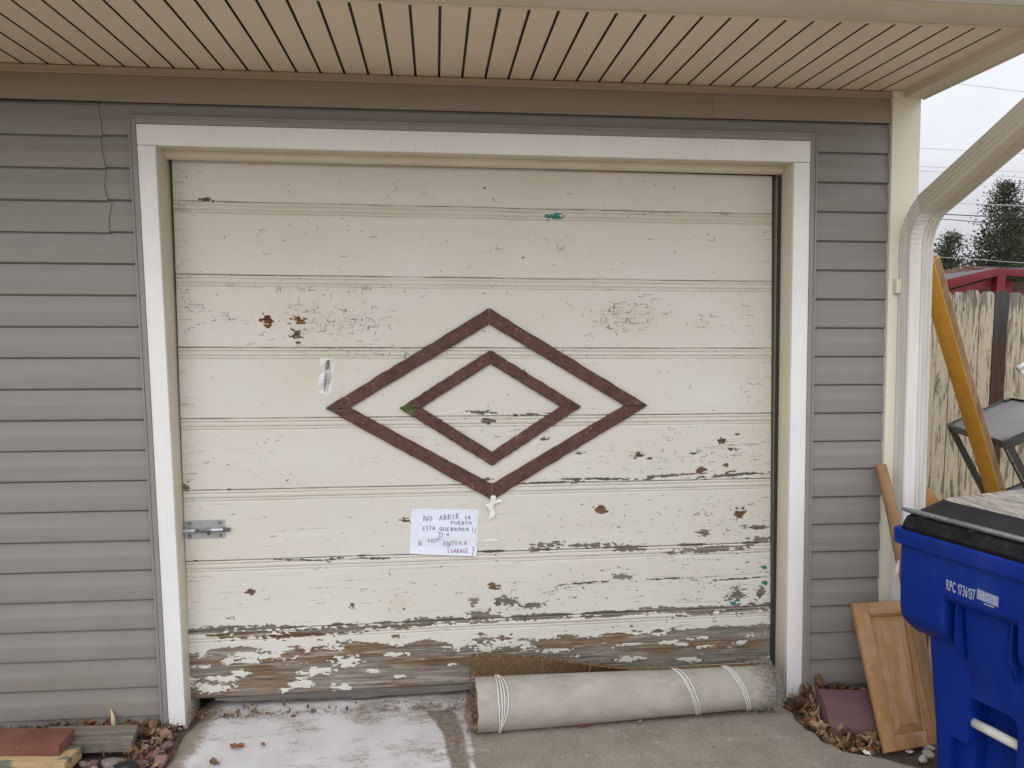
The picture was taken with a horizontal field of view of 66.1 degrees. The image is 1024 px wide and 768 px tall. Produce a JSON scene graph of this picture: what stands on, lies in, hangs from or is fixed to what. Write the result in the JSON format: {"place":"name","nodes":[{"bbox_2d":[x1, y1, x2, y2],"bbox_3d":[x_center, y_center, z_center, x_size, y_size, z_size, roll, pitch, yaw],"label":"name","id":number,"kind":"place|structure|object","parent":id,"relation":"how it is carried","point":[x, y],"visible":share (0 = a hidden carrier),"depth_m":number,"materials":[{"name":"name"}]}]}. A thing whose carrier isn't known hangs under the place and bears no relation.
{"place":"outdoors","nodes":[
{"label":"outdoors","id":0,"kind":"place"},
{"bbox_2d":[72,634,936,767],"bbox_3d":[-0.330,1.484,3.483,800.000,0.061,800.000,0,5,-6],"label":"ground","id":1,"kind":"structure","parent":0,"point":[906,758],"depth_m":3.19,"materials":[{"name":"brown plant"}]},
{"bbox_2d":[0,746,81,767],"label":"pine block","id":2,"kind":"object","parent":1,"relation":"on","point":[70,757],"visible":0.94,"depth_m":3.01,"materials":[{"name":"beige wood"}]},
{"bbox_2d":[0,728,74,755],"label":"red paver","id":3,"kind":"object","parent":2,"relation":"on","point":[35,741],"visible":1,"depth_m":3.06,"materials":[{"name":"concrete"}]},
{"bbox_2d":[79,761,86,767],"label":"landscape rock","id":4,"kind":"object","parent":1,"relation":"on","point":[82,764],"visible":0.91,"depth_m":3.07,"materials":[{"name":"beige stone"}]},
{"bbox_2d":[1,718,178,767],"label":"leaf litter","id":5,"kind":"object","parent":1,"relation":"on","point":[150,728],"visible":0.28,"depth_m":3.29,"materials":[{"name":"brown plant"}]},
{"bbox_2d":[86,760,98,767],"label":"landscape rock","id":6,"kind":"object","parent":1,"relation":"on","point":[90,763],"visible":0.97,"depth_m":3.06,"materials":[{"name":"pink stone"}]},
{"bbox_2d":[48,725,138,752],"bbox_3d":[-1.716,1.442,3.198,0.393,0.042,0.140,0,5,-3],"label":"weathered plank","id":7,"kind":"object","parent":1,"relation":"on","point":[104,739],"visible":0.65,"depth_m":3.17,"materials":[{"name":"grey wood"}]},
{"bbox_2d":[110,708,115,724],"bbox_3d":[-1.679,1.410,3.305,0.036,0.085,0.022,2,5,17],"label":"wood splinter","id":8,"kind":"object","parent":7,"relation":"on","point":[113,721],"visible":0.77,"depth_m":3.31,"materials":[{"name":"beige wood"}]},
{"bbox_2d":[101,757,120,767],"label":"landscape rock","id":9,"kind":"object","parent":1,"relation":"on","point":[108,762],"visible":0.91,"depth_m":3.06,"materials":[{"name":"grey stone"}]},
{"bbox_2d":[115,760,138,767],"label":"rock","id":10,"kind":"object","parent":1,"relation":"on","point":[129,764],"visible":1,"depth_m":2.99,"materials":[{"name":"grey stone"}]},
{"bbox_2d":[136,759,148,767],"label":"landscape rock","id":11,"kind":"object","parent":1,"relation":"on","point":[139,762],"visible":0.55,"depth_m":3.05,"materials":[{"name":"pink stone"}]},
{"bbox_2d":[146,749,159,762],"bbox_3d":[-1.426,1.478,3.124,0.040,0.032,0.068,4,21,30],"label":"landscape rock","id":12,"kind":"object","parent":1,"relation":"on","point":[156,751],"visible":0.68,"depth_m":3.12,"materials":[{"name":"pink stone"}]},
{"bbox_2d":[153,754,168,767],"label":"landscape rock","id":13,"kind":"object","parent":1,"relation":"on","point":[163,759],"visible":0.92,"depth_m":3.07,"materials":[{"name":"pink stone"}]},
{"bbox_2d":[159,729,171,738],"bbox_3d":[-1.453,1.464,3.292,0.053,0.032,0.042,7,21,5],"label":"landscape rock","id":14,"kind":"object","parent":1,"relation":"on","point":[163,732],"visible":0.81,"depth_m":3.29,"materials":[{"name":"pink stone"}]},
{"bbox_2d":[160,740,172,750],"bbox_3d":[-1.410,1.473,3.206,0.052,0.028,0.044,-18,18,-18],"label":"landscape rock","id":15,"kind":"object","parent":1,"relation":"on","point":[168,744],"visible":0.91,"depth_m":3.19,"materials":[{"name":"pink stone"}]},
{"bbox_2d":[0,0,1023,727],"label":"garage","id":16,"kind":"structure","parent":1,"relation":"on","point":[620,310],"depth_m":3.42,"materials":[{"name":"grey plastic"}]},
{"bbox_2d":[318,358,333,393],"bbox_3d":[-0.809,-0.034,3.424,0.073,0.159,0.007,0,5,-6],"label":"strip of tape","id":17,"kind":"object","parent":16,"relation":"attached to","point":[325,375],"visible":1,"depth_m":3.42,"materials":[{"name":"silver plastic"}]},
{"bbox_2d":[409,495,501,555],"bbox_3d":[-0.246,0.636,3.522,0.431,0.277,0.020,0,5,-6],"label":"paper note","id":18,"kind":"object","parent":16,"relation":"attached to","point":[454,532],"visible":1,"depth_m":3.52,"materials":[{"name":"white paper"}]},
{"bbox_2d":[172,160,771,700],"bbox_3d":[-0.099,0.228,3.520,2.681,2.370,0.125,0,5,-6],"label":"door","id":19,"kind":"structure","parent":16,"relation":"in","point":[589,353],"depth_m":3.50,"materials":[{"name":"beige paint"}]},
{"bbox_2d":[479,539,499,542],"bbox_3d":[-0.103,0.707,3.545,0.097,0.020,0.007,0,5,-6],"label":"paint flap","id":20,"kind":"object","parent":19,"relation":"attached to","point":[489,540],"visible":1,"depth_m":3.54,"materials":[{"name":"white paint"}]},
{"bbox_2d":[785,674,881,755],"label":"leaf litter","id":21,"kind":"object","parent":1,"relation":"on","point":[804,703],"visible":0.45,"depth_m":3.31,"materials":[{"name":"brown plant"}]},
{"bbox_2d":[815,689,877,736],"bbox_3d":[1.492,1.426,3.375,0.315,0.165,0.216,0,5,3],"label":"paver","id":22,"kind":"object","parent":1,"relation":"on","point":[852,711],"depth_m":3.34,"materials":[{"name":"red concrete"}]},
{"bbox_2d":[850,601,934,753],"bbox_3d":[1.655,1.223,3.339,0.294,0.485,0.478,1,5,6],"label":"cabinet door","id":23,"kind":"structure","parent":1,"relation":"on","point":[892,674],"depth_m":3.34,"materials":[{"name":"brown wood"}]},
{"bbox_2d":[875,464,936,749],"bbox_3d":[1.679,0.921,3.321,0.063,1.096,0.546,0,5,-7],"label":"wooden board","id":24,"kind":"object","parent":1,"relation":"on","point":[918,637],"visible":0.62,"depth_m":3.28,"materials":[{"name":"brown wood"}]},
{"bbox_2d":[919,754,926,762],"bbox_3d":[1.629,1.484,3.117,0.034,0.033,0.030,3,-8,-41],"label":"landscape rock","id":25,"kind":"object","parent":1,"relation":"on","point":[922,758],"visible":1,"depth_m":3.11,"materials":[{"name":"white stone"}]},
{"bbox_2d":[922,749,934,758],"bbox_3d":[1.665,1.482,3.152,0.039,0.028,0.058,-1,2,-10],"label":"landscape rock","id":26,"kind":"object","parent":1,"relation":"on","point":[929,754],"visible":0.94,"depth_m":3.14,"materials":[{"name":"white stone"}]},
{"bbox_2d":[922,745,934,750],"bbox_3d":[1.692,1.477,3.200,0.052,0.026,0.036,11,-6,13],"label":"landscape rock","id":27,"kind":"object","parent":1,"relation":"on","point":[930,747],"visible":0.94,"depth_m":3.19,"materials":[{"name":"white stone"}]},
{"bbox_2d":[925,485,939,506],"bbox_3d":[2.233,0.709,4.051,0.566,0.600,0.042,0,5,-1],"label":"lumber","id":28,"kind":"object","parent":1,"relation":"on","point":[931,498],"visible":0.05,"depth_m":4.02,"materials":[{"name":"orange wood"}]},
{"bbox_2d":[933,228,978,281],"bbox_3d":[14.072,-2.596,25.173,2.473,4.749,2.718,-4,6,-42],"label":"evergreen tree","id":29,"kind":"object","parent":1,"relation":"on","point":[949,240],"visible":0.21,"depth_m":24.90,"materials":[{"name":"green plant"}]},
{"bbox_2d":[931,255,1005,492],"bbox_3d":[2.443,0.393,4.059,1.593,2.028,0.097,-4,6,-39],"label":"lumber","id":30,"kind":"object","parent":1,"relation":"on","point":[945,322],"visible":0.54,"depth_m":3.79,"materials":[{"name":"wood"}]},
{"bbox_2d":[926,290,1023,499],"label":"picket fence","id":31,"kind":"object","parent":1,"relation":"on","point":[995,356],"visible":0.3,"depth_m":7.45,"materials":[{"name":"beige wood"}]},
{"bbox_2d":[944,266,1023,345],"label":"red shelter","id":32,"kind":"object","parent":1,"relation":"on","point":[962,278],"visible":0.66,"depth_m":13.15,"materials":[{"name":"paint"}]},
{"bbox_2d":[947,397,1023,493],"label":"table","id":33,"kind":"object","parent":1,"relation":"on","point":[1004,418],"visible":0.69,"depth_m":4.44,"materials":[{"name":"grey metal"}]},
{"bbox_2d":[957,174,1023,281],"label":"evergreen tree","id":34,"kind":"object","parent":1,"relation":"on","point":[1005,250],"visible":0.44,"depth_m":24.47,"materials":[{"name":"green plant"}]},
{"bbox_2d":[986,226,1023,281],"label":"evergreen tree","id":35,"kind":"object","parent":1,"relation":"on","point":[1015,250],"visible":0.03,"depth_m":26.07,"materials":[{"name":"green plant"}]},
{"bbox_2d":[1015,362,1023,376],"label":"folding rack","id":36,"kind":"object","parent":1,"relation":"on","point":[1019,367],"visible":1,"depth_m":5.32,"materials":[{"name":"white metal"}]},
{"bbox_2d":[166,689,915,767],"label":"driveway","id":37,"kind":"structure","parent":0,"point":[421,734],"depth_m":3.23,"materials":[{"name":"concrete"}]},
{"bbox_2d":[208,757,218,764],"bbox_3d":[-1.150,1.457,3.038,0.050,0.018,0.027,2,5,18],"label":"dead leaf","id":38,"kind":"object","parent":37,"relation":"on","point":[213,760],"visible":1,"depth_m":3.04,"materials":[{"name":"brown plant"}]},
{"bbox_2d":[230,743,244,747],"bbox_3d":[-1.101,1.447,3.152,0.055,0.019,0.030,0,5,-6],"label":"dead leaf","id":39,"kind":"object","parent":37,"relation":"on","point":[236,745],"visible":1,"depth_m":3.16,"materials":[{"name":"brown plant"}]},
{"bbox_2d":[189,696,470,719],"bbox_3d":[-0.794,1.429,3.466,1.228,0.052,0.104,0,5,-6],"label":"debris","id":40,"kind":"object","parent":37,"relation":"on","point":[201,710],"visible":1,"depth_m":3.44,"materials":[{"name":"brown plant"}]},
{"bbox_2d":[466,646,785,734],"bbox_3d":[0.498,1.319,3.423,1.387,0.341,0.334,0,5,-6],"label":"carpet roll","id":41,"kind":"object","parent":37,"relation":"on","point":[509,692],"visible":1,"depth_m":3.36,"materials":[{"name":"beige carpet"}]},
{"bbox_2d":[894,489,1023,767],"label":"wheeled bin","id":42,"kind":"object","parent":37,"relation":"on","point":[962,584],"visible":1,"depth_m":2.68,"materials":[{"name":"blue plastic"}]},
{"bbox_2d":[926,634,931,665],"bbox_3d":[1.935,1.238,3.498,0.441,0.434,0.148,-2,5,-22],"label":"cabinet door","id":43,"kind":"structure","parent":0,"point":[928,642],"depth_m":3.47,"materials":[{"name":"brown wood"}]},
{"bbox_2d":[918,53,1023,267],"label":"sky","id":44,"kind":"structure","parent":0,"point":[954,118],"materials":[{"name":"white"}]},
{"bbox_2d":[942,265,1004,266],"bbox_3d":[16.737,-2.706,18.910,31.000,0.388,0.014,0,5,-6],"label":"overhead cable","id":45,"kind":"object","parent":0,"point":[981,266],"visible":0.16,"depth_m":18.34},
{"bbox_2d":[923,148,1023,153],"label":"overhead cable","id":46,"kind":"object","parent":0,"point":[961,150],"visible":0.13,"depth_m":18.02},
{"bbox_2d":[942,257,1021,262],"bbox_3d":[16.737,-2.609,18.919,31.001,1.673,0.012,0,5,-6],"label":"overhead cable","id":47,"kind":"object","parent":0,"point":[977,259],"visible":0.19,"depth_m":18.33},
{"bbox_2d":[942,219,1023,223],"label":"overhead cable","id":48,"kind":"object","parent":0,"point":[978,221],"visible":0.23,"depth_m":18.23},
{"bbox_2d":[945,214,1023,218],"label":"overhead cable","id":49,"kind":"object","parent":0,"point":[984,216],"visible":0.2,"depth_m":18.24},
{"bbox_2d":[958,203,1023,205],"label":"overhead cable","id":50,"kind":"object","parent":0,"point":[991,204],"visible":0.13,"depth_m":18.23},
{"bbox_2d":[963,84,1023,91],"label":"overhead cable","id":51,"kind":"object","parent":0,"point":[991,87],"visible":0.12,"depth_m":18.00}
]}

